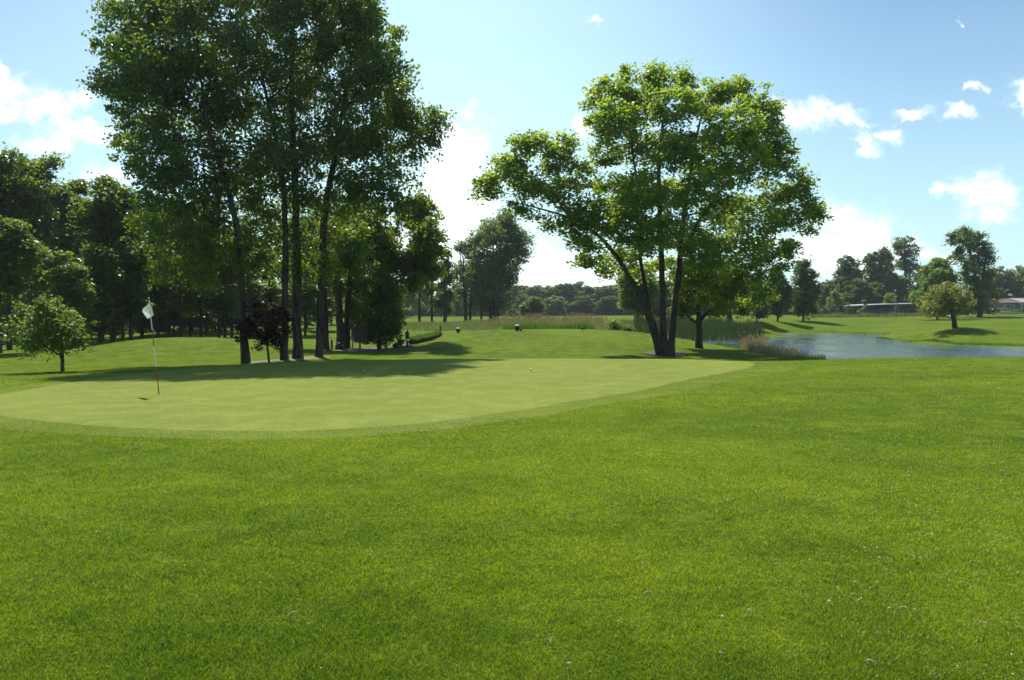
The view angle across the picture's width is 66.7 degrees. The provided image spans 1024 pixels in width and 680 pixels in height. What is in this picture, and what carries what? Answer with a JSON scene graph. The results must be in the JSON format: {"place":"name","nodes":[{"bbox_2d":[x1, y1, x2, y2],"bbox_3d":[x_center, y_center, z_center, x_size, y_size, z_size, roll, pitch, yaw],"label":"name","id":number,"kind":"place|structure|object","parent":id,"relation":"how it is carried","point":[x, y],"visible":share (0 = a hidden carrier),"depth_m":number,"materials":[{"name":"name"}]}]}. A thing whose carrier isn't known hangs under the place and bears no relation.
{"place":"outdoors","nodes":[
{"label":"outdoors","id":0,"kind":"place"},
{"bbox_2d":[0,315,1023,679],"bbox_3d":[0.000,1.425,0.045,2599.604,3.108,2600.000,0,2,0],"label":"ground","id":1,"kind":"structure","parent":0,"point":[580,343],"depth_m":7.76,"materials":[{"name":"green plant"}]},
{"bbox_2d":[1,279,46,336],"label":"woodland tree","id":2,"kind":"object","parent":1,"relation":"on","point":[30,296],"visible":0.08,"depth_m":65.14,"materials":[{"name":"green plant"}]},
{"bbox_2d":[0,215,53,352],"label":"leaning tree","id":3,"kind":"object","parent":1,"relation":"on","point":[20,256],"visible":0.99,"depth_m":39.71,"materials":[{"name":"green plant"}]},
{"bbox_2d":[0,141,68,349],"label":"poplar tree","id":4,"kind":"object","parent":1,"relation":"on","point":[15,182],"visible":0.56,"depth_m":51.59,"materials":[{"name":"green plant"}]},
{"bbox_2d":[13,151,79,347],"bbox_3d":[-33.249,-6.312,54.744,4.914,13.972,4.314,0,2,0],"label":"poplar tree","id":5,"kind":"object","parent":1,"relation":"on","point":[63,192],"visible":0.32,"depth_m":54.78,"materials":[{"name":"green plant"}]},
{"bbox_2d":[0,294,99,370],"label":"maple sapling","id":6,"kind":"object","parent":1,"relation":"on","point":[59,325],"visible":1,"depth_m":28.06,"materials":[{"name":"green plant"}]},
{"bbox_2d":[37,250,102,345],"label":"understory tree","id":7,"kind":"object","parent":1,"relation":"on","point":[80,297],"visible":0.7,"depth_m":44.55,"materials":[{"name":"green plant"}]},
{"bbox_2d":[46,177,93,338],"bbox_3d":[-33.009,-5.820,57.876,4.283,12.634,3.824,0,2,0],"label":"poplar tree","id":8,"kind":"object","parent":1,"relation":"on","point":[78,183],"visible":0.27,"depth_m":57.52,"materials":[{"name":"green plant"}]},
{"bbox_2d":[74,199,133,339],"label":"woodland tree","id":9,"kind":"object","parent":1,"relation":"on","point":[105,327],"visible":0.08,"depth_m":65.78,"materials":[{"name":"green plant"}]},
{"bbox_2d":[73,242,135,342],"bbox_3d":[-25.298,-2.897,47.836,3.482,6.381,3.363,0,2,0],"label":"woodland tree","id":10,"kind":"object","parent":1,"relation":"on","point":[106,274],"visible":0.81,"depth_m":47.57,"materials":[{"name":"green plant"}]},
{"bbox_2d":[65,171,149,340],"bbox_3d":[-26.597,-5.490,52.032,5.121,11.445,5.194,0,2,0],"label":"broadleaf tree","id":11,"kind":"object","parent":1,"relation":"on","point":[100,219],"visible":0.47,"depth_m":50.87,"materials":[{"name":"green plant"}]},
{"bbox_2d":[96,253,134,341],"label":"woodland tree","id":12,"kind":"object","parent":1,"relation":"on","point":[112,326],"visible":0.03,"depth_m":49.82,"materials":[{"name":"green plant"}]},
{"bbox_2d":[109,235,161,339],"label":"woodland tree","id":13,"kind":"object","parent":1,"relation":"on","point":[134,297],"visible":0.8,"depth_m":49.46,"materials":[{"name":"green plant"}]},
{"bbox_2d":[126,313,159,338],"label":"woodland tree","id":14,"kind":"object","parent":1,"relation":"on","point":[140,324],"visible":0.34,"depth_m":63.71,"materials":[{"name":"green plant"}]},
{"bbox_2d":[139,214,177,337],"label":"woodland tree","id":15,"kind":"object","parent":1,"relation":"on","point":[159,298],"visible":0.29,"depth_m":55.37,"materials":[{"name":"green plant"}]},
{"bbox_2d":[145,305,174,332],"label":"woodland tree","id":16,"kind":"object","parent":1,"relation":"on","point":[163,320],"visible":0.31,"depth_m":65.82,"materials":[{"name":"green plant"}]},
{"bbox_2d":[75,0,262,363],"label":"cottonwood tree","id":17,"kind":"object","parent":1,"relation":"on","point":[152,71],"visible":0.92,"depth_m":32.18,"materials":[{"name":"green plant"}]},
{"bbox_2d":[161,293,183,336],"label":"woodland tree","id":18,"kind":"object","parent":1,"relation":"on","point":[174,316],"visible":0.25,"depth_m":67.58,"materials":[{"name":"green plant"}]},
{"bbox_2d":[173,290,197,335],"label":"woodland tree","id":19,"kind":"object","parent":1,"relation":"on","point":[188,320],"visible":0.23,"depth_m":66.41,"materials":[{"name":"green plant"}]},
{"bbox_2d":[167,221,208,336],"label":"woodland tree","id":20,"kind":"object","parent":1,"relation":"on","point":[182,308],"visible":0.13,"depth_m":59.71,"materials":[{"name":"green plant"}]},
{"bbox_2d":[172,211,213,336],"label":"woodland tree","id":21,"kind":"object","parent":1,"relation":"on","point":[190,301],"visible":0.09,"depth_m":57.63,"materials":[{"name":"green plant"}]},
{"bbox_2d":[192,291,216,335],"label":"woodland tree","id":22,"kind":"object","parent":1,"relation":"on","point":[208,321],"visible":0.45,"depth_m":65.70,"materials":[{"name":"green plant"}]},
{"bbox_2d":[191,228,237,337],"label":"woodland tree","id":23,"kind":"object","parent":1,"relation":"on","point":[221,302],"visible":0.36,"depth_m":56.58,"materials":[{"name":"green plant"}]},
{"bbox_2d":[209,314,233,333],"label":"woodland tree","id":24,"kind":"object","parent":1,"relation":"on","point":[227,320],"visible":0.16,"depth_m":69.77,"materials":[{"name":"green plant"}]},
{"bbox_2d":[197,234,245,337],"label":"woodland tree","id":25,"kind":"object","parent":1,"relation":"on","point":[232,276],"visible":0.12,"depth_m":57.78,"materials":[{"name":"green plant"}]},
{"bbox_2d":[215,253,256,336],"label":"woodland tree","id":26,"kind":"object","parent":1,"relation":"on","point":[248,277],"visible":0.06,"depth_m":61.93,"materials":[{"name":"green plant"}]},
{"bbox_2d":[232,217,273,333],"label":"woodland tree","id":27,"kind":"object","parent":1,"relation":"on","point":[254,286],"visible":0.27,"depth_m":63.60,"materials":[{"name":"green plant"}]},
{"bbox_2d":[191,0,332,359],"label":"cottonwood tree","id":28,"kind":"object","parent":1,"relation":"on","point":[242,50],"visible":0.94,"depth_m":32.77,"materials":[{"name":"green plant"}]},
{"bbox_2d":[229,298,295,362],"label":"purple plum tree","id":29,"kind":"object","parent":1,"relation":"on","point":[270,334],"visible":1,"depth_m":32.15,"materials":[{"name":"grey plant"}]},
{"bbox_2d":[250,232,289,324],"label":"woodland tree","id":30,"kind":"object","parent":1,"relation":"on","point":[267,293],"visible":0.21,"depth_m":69.47,"materials":[{"name":"green plant"}]},
{"bbox_2d":[251,356,328,362],"bbox_3d":[-9.839,0.872,34.357,1.997,0.160,4.081,2,3,43],"label":"wood chip bed","id":31,"kind":"object","parent":1,"relation":"on","point":[278,360],"visible":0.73,"depth_m":33.96,"materials":[{"name":"brown wood"}]},
{"bbox_2d":[270,246,311,328],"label":"woodland tree","id":32,"kind":"object","parent":1,"relation":"on","point":[290,306],"visible":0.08,"depth_m":79.07,"materials":[{"name":"green plant"}]},
{"bbox_2d":[288,240,318,334],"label":"woodland tree","id":33,"kind":"object","parent":1,"relation":"on","point":[309,304],"visible":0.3,"depth_m":65.52,"materials":[{"name":"green plant"}]},
{"bbox_2d":[233,0,377,358],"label":"cottonwood tree","id":34,"kind":"object","parent":1,"relation":"on","point":[298,16],"visible":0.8,"depth_m":34.19,"materials":[{"name":"green plant"}]},
{"bbox_2d":[267,187,347,348],"bbox_3d":[-11.948,-4.144,45.291,5.681,9.541,5.777,0,2,0],"label":"cottonwood tree","id":35,"kind":"object","parent":1,"relation":"on","point":[326,329],"visible":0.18,"depth_m":44.80,"materials":[{"name":"green plant"}]},
{"bbox_2d":[301,285,334,323],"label":"woodland tree","id":36,"kind":"object","parent":1,"relation":"on","point":[329,304],"visible":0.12,"depth_m":73.57,"materials":[{"name":"green plant"}]},
{"bbox_2d":[333,268,365,335],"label":"woodland tree","id":37,"kind":"object","parent":1,"relation":"on","point":[354,312],"visible":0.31,"depth_m":61.53,"materials":[{"name":"green plant"}]},
{"bbox_2d":[296,0,456,356],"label":"cottonwood tree","id":38,"kind":"object","parent":1,"relation":"on","point":[396,114],"visible":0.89,"depth_m":34.25,"materials":[{"name":"green plant"}]},
{"bbox_2d":[311,189,451,348],"bbox_3d":[-7.891,-4.140,45.952,8.912,9.717,7.568,0,2,0],"label":"cottonwood tree","id":39,"kind":"object","parent":1,"relation":"on","point":[415,264],"visible":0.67,"depth_m":45.65,"materials":[{"name":"green plant"}]},
{"bbox_2d":[330,336,443,351],"bbox_3d":[-7.990,0.143,49.022,5.601,0.640,12.854,0,2,10],"label":"mulch bed","id":40,"kind":"object","parent":1,"relation":"on","point":[371,349],"visible":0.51,"depth_m":44.92,"materials":[{"name":"brown plant"}]},
{"bbox_2d":[351,322,367,350],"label":"bird house","id":41,"kind":"structure","parent":40,"relation":"on","point":[359,329],"depth_m":42.73,"materials":[{"name":"wood"}]},
{"bbox_2d":[349,251,409,348],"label":"columnar pear tree","id":42,"kind":"object","parent":40,"relation":"on","point":[384,322],"visible":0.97,"depth_m":44.28,"materials":[{"name":"green plant"}]},
{"bbox_2d":[0,358,800,438],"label":"green collar","id":43,"kind":"object","parent":1,"relation":"on","point":[216,433],"visible":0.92,"depth_m":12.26,"materials":[{"name":"green plant"}]},
{"bbox_2d":[0,359,751,430],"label":"putting green","id":44,"kind":"object","parent":43,"relation":"on","point":[317,396],"visible":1,"depth_m":18.15,"materials":[{"name":"green plant"}]},
{"bbox_2d":[142,300,158,393],"bbox_3d":[-8.368,0.224,17.906,0.668,2.268,0.180,1,2,39],"label":"golf flagstick","id":45,"kind":"object","parent":44,"relation":"on","point":[147,310],"visible":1,"depth_m":17.76,"materials":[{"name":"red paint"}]},
{"bbox_2d":[401,289,425,316],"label":"young maple tree","id":46,"kind":"object","parent":1,"relation":"on","point":[413,300],"visible":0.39,"depth_m":174.26,"materials":[{"name":"green plant"}]},
{"bbox_2d":[412,290,430,316],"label":"young maple tree","id":47,"kind":"object","parent":1,"relation":"on","point":[425,309],"visible":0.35,"depth_m":189.14,"materials":[{"name":"green plant"}]},
{"bbox_2d":[422,260,438,320],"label":"poplar tree","id":48,"kind":"object","parent":1,"relation":"on","point":[429,293],"visible":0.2,"depth_m":107.60,"materials":[{"name":"green plant"}]},
{"bbox_2d":[430,250,455,322],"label":"poplar tree","id":49,"kind":"object","parent":1,"relation":"on","point":[445,295],"visible":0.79,"depth_m":103.29,"materials":[{"name":"green plant"}]},
{"bbox_2d":[401,318,512,330],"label":"wild grass","id":50,"kind":"structure","parent":1,"relation":"on","point":[467,323],"depth_m":73.39,"materials":[{"name":"plant"}]},
{"bbox_2d":[449,280,467,316],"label":"young maple tree","id":51,"kind":"object","parent":1,"relation":"on","point":[458,306],"visible":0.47,"depth_m":194.09,"materials":[{"name":"green plant"}]},
{"bbox_2d":[449,235,478,320],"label":"poplar tree","id":52,"kind":"object","parent":1,"relation":"on","point":[462,248],"visible":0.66,"depth_m":111.42,"materials":[{"name":"green plant"}]},
{"bbox_2d":[473,281,489,319],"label":"poplar tree","id":53,"kind":"object","parent":1,"relation":"on","point":[481,304],"visible":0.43,"depth_m":108.81,"materials":[{"name":"green plant"}]},
{"bbox_2d":[459,206,537,320],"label":"poplar clump","id":54,"kind":"object","parent":1,"relation":"on","point":[509,240],"visible":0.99,"depth_m":107.28,"materials":[{"name":"green plant"}]},
{"bbox_2d":[499,290,518,315],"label":"broadleaf tree","id":55,"kind":"object","parent":1,"relation":"on","point":[507,293],"visible":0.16,"depth_m":252.98,"materials":[{"name":"green plant"}]},
{"bbox_2d":[510,284,529,315],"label":"broadleaf tree","id":56,"kind":"object","parent":1,"relation":"on","point":[522,287],"visible":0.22,"depth_m":260.80,"materials":[{"name":"green plant"}]},
{"bbox_2d":[512,295,533,314],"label":"broadleaf tree","id":57,"kind":"object","parent":1,"relation":"on","point":[522,299],"visible":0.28,"depth_m":238.20,"materials":[{"name":"green plant"}]},
{"bbox_2d":[518,295,545,318],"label":"round tree","id":58,"kind":"object","parent":1,"relation":"on","point":[532,305],"visible":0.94,"depth_m":148.97,"materials":[{"name":"green plant"}]},
{"bbox_2d":[515,284,548,315],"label":"broadleaf tree","id":59,"kind":"object","parent":1,"relation":"on","point":[535,290],"visible":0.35,"depth_m":255.75,"materials":[{"name":"green plant"}]},
{"bbox_2d":[502,320,593,329],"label":"green reeds","id":60,"kind":"object","parent":1,"relation":"on","point":[541,325],"visible":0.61,"depth_m":65.11,"materials":[{"name":"green plant"}]},
{"bbox_2d":[486,312,613,329],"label":"rusty reeds","id":61,"kind":"object","parent":1,"relation":"on","point":[530,319],"visible":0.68,"depth_m":78.47,"materials":[{"name":"plant"}]},
{"bbox_2d":[543,296,568,315],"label":"broadleaf tree","id":62,"kind":"object","parent":1,"relation":"on","point":[556,304],"visible":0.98,"depth_m":240.25,"materials":[{"name":"green plant"}]},
{"bbox_2d":[550,281,581,314],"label":"broadleaf tree","id":63,"kind":"object","parent":1,"relation":"on","point":[565,293],"visible":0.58,"depth_m":257.85,"materials":[{"name":"green plant"}]},
{"bbox_2d":[567,281,585,315],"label":"broadleaf tree","id":64,"kind":"object","parent":1,"relation":"on","point":[578,285],"visible":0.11,"depth_m":268.30,"materials":[{"name":"green plant"}]},
{"bbox_2d":[566,295,596,314],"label":"broadleaf tree","id":65,"kind":"object","parent":1,"relation":"on","point":[580,304],"visible":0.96,"depth_m":238.65,"materials":[{"name":"green plant"}]},
{"bbox_2d":[574,285,597,314],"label":"broadleaf tree","id":66,"kind":"object","parent":1,"relation":"on","point":[589,290],"visible":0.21,"depth_m":260.71,"materials":[{"name":"green plant"}]},
{"bbox_2d":[589,286,615,315],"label":"broadleaf tree","id":67,"kind":"object","parent":1,"relation":"on","point":[599,293],"visible":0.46,"depth_m":255.99,"materials":[{"name":"green plant"}]},
{"bbox_2d":[594,295,620,315],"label":"broadleaf tree","id":68,"kind":"object","parent":1,"relation":"on","point":[607,304],"visible":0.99,"depth_m":236.20,"materials":[{"name":"green plant"}]},
{"bbox_2d":[605,318,622,329],"bbox_3d":[8.130,-1.174,62.062,1.585,1.228,1.798,0,2,0],"label":"willow shrub","id":69,"kind":"object","parent":1,"relation":"on","point":[613,324],"visible":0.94,"depth_m":61.93,"materials":[{"name":"green plant"}]},
{"bbox_2d":[607,284,622,314],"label":"broadleaf tree","id":70,"kind":"object","parent":1,"relation":"on","point":[617,288],"visible":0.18,"depth_m":259.77,"materials":[{"name":"green plant"}]},
{"bbox_2d":[616,317,643,331],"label":"bush","id":71,"kind":"object","parent":1,"relation":"on","point":[630,322],"visible":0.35,"depth_m":80.58,"materials":[{"name":"plant"}]},
{"bbox_2d":[613,268,659,316],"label":"maple tree","id":72,"kind":"object","parent":1,"relation":"on","point":[628,298],"visible":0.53,"depth_m":87.13,"materials":[{"name":"green plant"}]},
{"bbox_2d":[465,57,834,355],"bbox_3d":[7.606,-7.175,42.452,20.096,16.554,11.395,0,2,0],"label":"silver maple tree","id":73,"kind":"object","parent":1,"relation":"on","point":[634,199],"visible":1,"depth_m":40.81,"materials":[{"name":"green plant"}]},
{"bbox_2d":[652,279,673,317],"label":"broadleaf tree","id":74,"kind":"object","parent":1,"relation":"on","point":[668,302],"visible":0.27,"depth_m":133.82,"materials":[{"name":"green plant"}]},
{"bbox_2d":[633,312,764,339],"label":"cattails","id":75,"kind":"object","parent":1,"relation":"on","point":[714,328],"visible":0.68,"depth_m":81.32,"materials":[{"name":"green plant"}]},
{"bbox_2d":[666,255,760,348],"bbox_3d":[12.532,-2.386,48.393,6.252,6.048,5.233,0,2,0],"label":"young maple tree","id":76,"kind":"object","parent":1,"relation":"on","point":[684,308],"visible":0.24,"depth_m":47.78,"materials":[{"name":"green plant"}]},
{"bbox_2d":[737,331,772,345],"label":"plumed reeds","id":77,"kind":"object","parent":1,"relation":"on","point":[758,341],"visible":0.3,"depth_m":53.49,"materials":[{"name":"plant"}]},
{"bbox_2d":[747,276,770,321],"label":"maple tree","id":78,"kind":"object","parent":1,"relation":"on","point":[763,313],"visible":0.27,"depth_m":109.35,"materials":[{"name":"green plant"}]},
{"bbox_2d":[717,340,825,358],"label":"bank weeds","id":79,"kind":"object","parent":1,"relation":"on","point":[818,356],"visible":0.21,"depth_m":49.35,"materials":[{"name":"green plant"}]},
{"bbox_2d":[740,337,809,356],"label":"bank reeds","id":80,"kind":"object","parent":1,"relation":"on","point":[749,346],"visible":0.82,"depth_m":44.05,"materials":[{"name":"plant"}]},
{"bbox_2d":[765,266,797,321],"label":"maple tree","id":81,"kind":"object","parent":1,"relation":"on","point":[786,291],"visible":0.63,"depth_m":116.15,"materials":[{"name":"green plant"}]},
{"bbox_2d":[789,257,823,320],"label":"maple tree","id":82,"kind":"object","parent":1,"relation":"on","point":[808,291],"visible":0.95,"depth_m":123.69,"materials":[{"name":"green plant"}]},
{"bbox_2d":[815,280,834,314],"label":"broadleaf tree","id":83,"kind":"object","parent":1,"relation":"on","point":[821,301],"visible":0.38,"depth_m":203.47,"materials":[{"name":"green plant"}]},
{"bbox_2d":[825,290,845,312],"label":"young maple tree","id":84,"kind":"object","parent":1,"relation":"on","point":[838,301],"visible":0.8,"depth_m":177.28,"materials":[{"name":"green plant"}]},
{"bbox_2d":[821,254,865,311],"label":"broadleaf tree","id":85,"kind":"object","parent":1,"relation":"on","point":[847,272],"visible":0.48,"depth_m":198.25,"materials":[{"name":"green plant"}]},
{"bbox_2d":[837,278,882,306],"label":"broadleaf tree","id":86,"kind":"object","parent":1,"relation":"on","point":[856,289],"visible":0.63,"depth_m":180.29,"materials":[{"name":"green plant"}]},
{"bbox_2d":[859,247,890,295],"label":"broadleaf tree","id":87,"kind":"object","parent":1,"relation":"on","point":[873,270],"visible":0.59,"depth_m":193.49,"materials":[{"name":"green plant"}]},
{"bbox_2d":[838,303,923,314],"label":"long shed","id":88,"kind":"structure","parent":1,"relation":"on","point":[882,310],"depth_m":172.37,"materials":[{"name":"metal"}]},
{"bbox_2d":[868,281,894,306],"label":"broadleaf tree","id":89,"kind":"object","parent":1,"relation":"on","point":[879,286],"visible":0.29,"depth_m":184.38,"materials":[{"name":"green plant"}]},
{"bbox_2d":[880,244,896,290],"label":"broadleaf tree","id":90,"kind":"object","parent":1,"relation":"on","point":[890,256],"visible":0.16,"depth_m":203.10,"materials":[{"name":"green plant"}]},
{"bbox_2d":[880,292,896,306],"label":"young maple tree","id":91,"kind":"object","parent":1,"relation":"on","point":[888,298],"visible":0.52,"depth_m":175.32,"materials":[{"name":"green plant"}]},
{"bbox_2d":[881,273,913,306],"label":"broadleaf tree","id":92,"kind":"object","parent":1,"relation":"on","point":[897,284],"visible":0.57,"depth_m":188.48,"materials":[{"name":"green plant"}]},
{"bbox_2d":[890,235,922,306],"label":"poplar tree","id":93,"kind":"object","parent":1,"relation":"on","point":[906,266],"visible":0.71,"depth_m":188.27,"materials":[{"name":"green plant"}]},
{"bbox_2d":[809,310,1023,317],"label":"fence weeds","id":94,"kind":"object","parent":1,"relation":"on","point":[842,315],"visible":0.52,"depth_m":151.92,"materials":[{"name":"plant"}]},
{"bbox_2d":[910,262,926,290],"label":"broadleaf tree","id":95,"kind":"object","parent":1,"relation":"on","point":[915,279],"visible":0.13,"depth_m":198.94,"materials":[{"name":"green plant"}]},
{"bbox_2d":[904,254,960,319],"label":"broadleaf tree","id":96,"kind":"object","parent":1,"relation":"on","point":[943,272],"visible":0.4,"depth_m":130.88,"materials":[{"name":"green plant"}]},
{"bbox_2d":[915,280,977,327],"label":"ash tree","id":97,"kind":"object","parent":1,"relation":"on","point":[945,297],"visible":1,"depth_m":74.25,"materials":[{"name":"green plant"}]},
{"bbox_2d":[876,337,1023,345],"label":"shore grass","id":98,"kind":"structure","parent":1,"relation":"on","point":[948,342],"depth_m":64.90,"materials":[{"name":"green plant"}]},
{"bbox_2d":[941,225,1002,316],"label":"poplar tree","id":99,"kind":"object","parent":1,"relation":"on","point":[983,257],"visible":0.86,"depth_m":138.79,"materials":[{"name":"green plant"}]},
{"bbox_2d":[985,298,1023,311],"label":"house","id":100,"kind":"structure","parent":1,"relation":"on","point":[1015,303],"depth_m":181.41,"materials":[{"name":"white"}]},
{"bbox_2d":[992,266,1017,298],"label":"broadleaf tree","id":101,"kind":"object","parent":1,"relation":"on","point":[1006,278],"visible":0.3,"depth_m":227.86,"materials":[{"name":"green plant"}]},
{"bbox_2d":[1001,265,1023,297],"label":"broadleaf tree","id":102,"kind":"object","parent":1,"relation":"on","point":[1019,272],"visible":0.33,"depth_m":229.48,"materials":[{"name":"green plant"}]},
{"bbox_2d":[0,0,1023,294],"label":"sky","id":103,"kind":"structure","parent":0,"point":[909,114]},
{"bbox_2d":[692,333,1023,358],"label":"pond water","id":104,"kind":"structure","parent":0,"point":[836,346],"depth_m":59.22,"materials":[{"name":"blue liquid"}]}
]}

